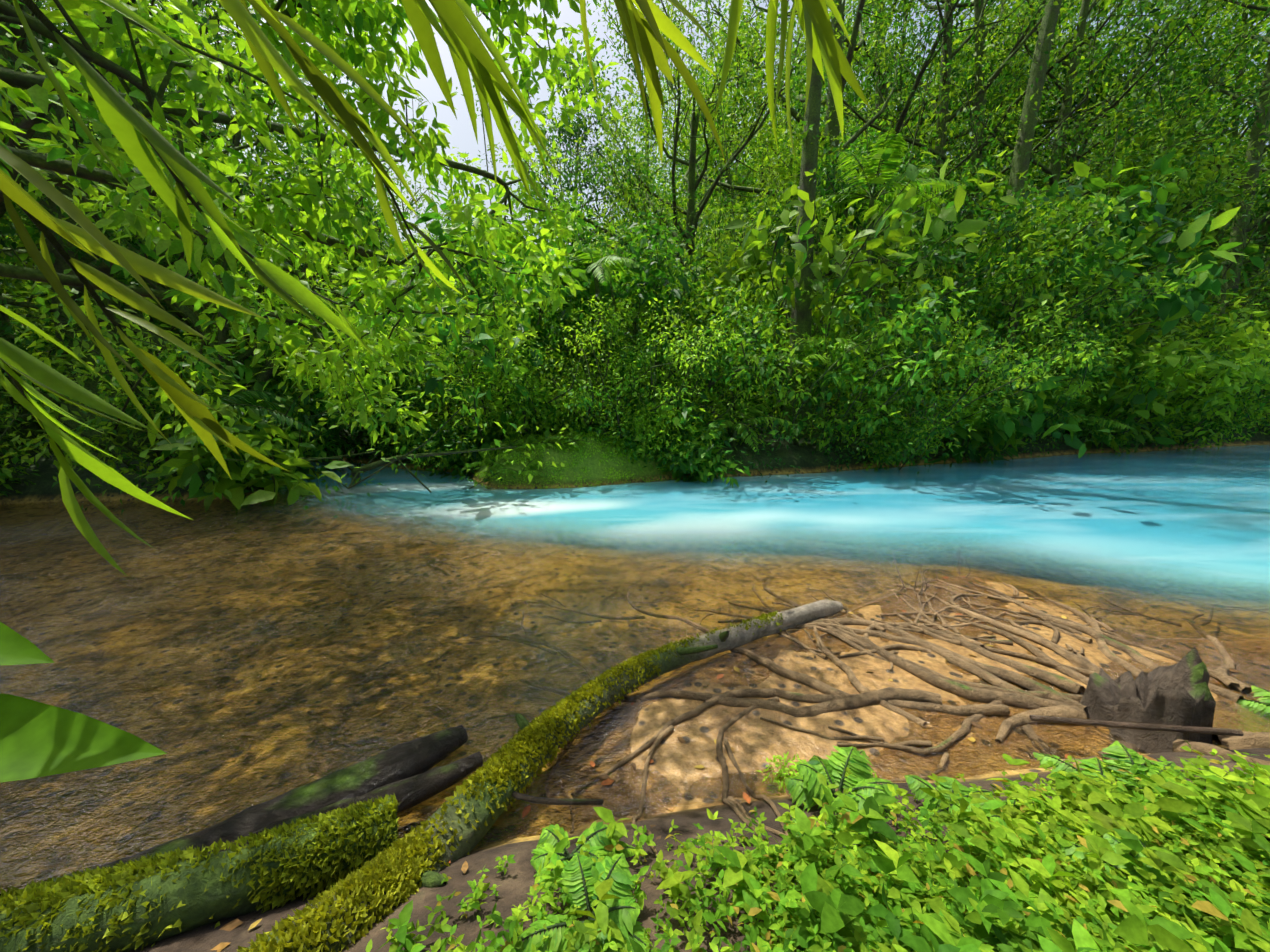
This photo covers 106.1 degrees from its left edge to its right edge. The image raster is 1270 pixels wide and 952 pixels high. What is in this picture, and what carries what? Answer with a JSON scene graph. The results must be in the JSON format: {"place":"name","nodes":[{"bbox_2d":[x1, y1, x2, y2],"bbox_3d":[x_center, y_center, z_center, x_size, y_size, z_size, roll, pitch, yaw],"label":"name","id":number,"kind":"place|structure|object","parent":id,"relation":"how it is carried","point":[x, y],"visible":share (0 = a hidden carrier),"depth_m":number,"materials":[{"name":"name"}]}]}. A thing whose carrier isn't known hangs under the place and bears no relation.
{"place":"outdoors","nodes":[
{"label":"outdoors","id":0,"kind":"place"},
{"bbox_2d":[0,622,166,782],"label":"plant","id":1,"kind":"object","parent":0,"point":[38,739],"visible":1,"depth_m":0.56,"materials":[{"name":"green plant"}]},
{"bbox_2d":[0,0,634,449],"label":"tree","id":2,"kind":"object","parent":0,"point":[496,234],"depth_m":4.44,"materials":[{"name":"green plant"}]},
{"bbox_2d":[0,0,870,576],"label":"leaves","id":3,"kind":"object","parent":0,"point":[130,126],"depth_m":0.61,"materials":[{"name":"green plant"}]},
{"bbox_2d":[0,444,1269,890],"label":"river water","id":4,"kind":"structure","parent":0,"point":[1184,520],"depth_m":6.25,"materials":[{"name":"liquid"}]},
{"bbox_2d":[0,368,1269,951],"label":"terrain","id":5,"kind":"structure","parent":0,"point":[752,738],"depth_m":4.10,"materials":[{"name":"brown soil"}]},
{"bbox_2d":[0,599,842,951],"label":"mossy log","id":6,"kind":"object","parent":5,"relation":"on","point":[200,907],"visible":0.46,"depth_m":1.86,"materials":[{"name":"green plant"}]},
{"bbox_2d":[0,610,783,951],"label":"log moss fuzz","id":7,"kind":"object","parent":6,"relation":"on","point":[398,868],"visible":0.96,"depth_m":1.88,"materials":[{"name":"green plant"}]},
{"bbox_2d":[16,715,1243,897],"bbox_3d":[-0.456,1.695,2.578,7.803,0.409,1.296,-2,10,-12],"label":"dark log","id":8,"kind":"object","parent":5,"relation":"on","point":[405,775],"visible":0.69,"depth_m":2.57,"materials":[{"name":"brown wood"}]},
{"bbox_2d":[0,0,1269,549],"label":"forest tree","id":9,"kind":"object","parent":5,"relation":"on","point":[1106,378],"depth_m":15.08,"materials":[{"name":"green plant"}]},
{"bbox_2d":[211,576,1261,951],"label":"fallen leaves","id":10,"kind":"object","parent":5,"relation":"on","point":[233,924],"visible":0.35,"depth_m":2.78,"materials":[{"name":"brown plant"}]},
{"bbox_2d":[757,752,876,791],"bbox_3d":[1.037,1.733,2.755,0.665,0.217,0.379,1,10,7],"label":"moss tuft","id":11,"kind":"object","parent":5,"relation":"on","point":[781,771],"visible":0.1,"depth_m":2.81,"materials":[{"name":"green plant"}]},
{"bbox_2d":[365,741,1269,951],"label":"groundcover plants","id":12,"kind":"object","parent":5,"relation":"on","point":[1034,888],"visible":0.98,"depth_m":1.60,"materials":[{"name":"green plant"}]},
{"bbox_2d":[471,549,1269,867],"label":"roots","id":13,"kind":"object","parent":5,"relation":"on","point":[999,693],"visible":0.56,"depth_m":3.66,"materials":[{"name":"brown wood"}]},
{"bbox_2d":[516,685,1269,951],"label":"fern","id":14,"kind":"object","parent":5,"relation":"on","point":[625,921],"depth_m":2.01,"materials":[{"name":"green plant"}]},
{"bbox_2d":[1080,646,1215,753],"bbox_3d":[3.441,1.462,3.200,0.910,0.672,0.930,-5,11,-28],"label":"rotten stump","id":15,"kind":"object","parent":5,"relation":"on","point":[1179,693],"visible":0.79,"depth_m":3.07,"materials":[{"name":"wood"}]},
{"bbox_2d":[14,0,1269,351],"label":"sky","id":16,"kind":"structure","parent":0,"point":[463,137],"materials":[{"name":"white"}]}
]}

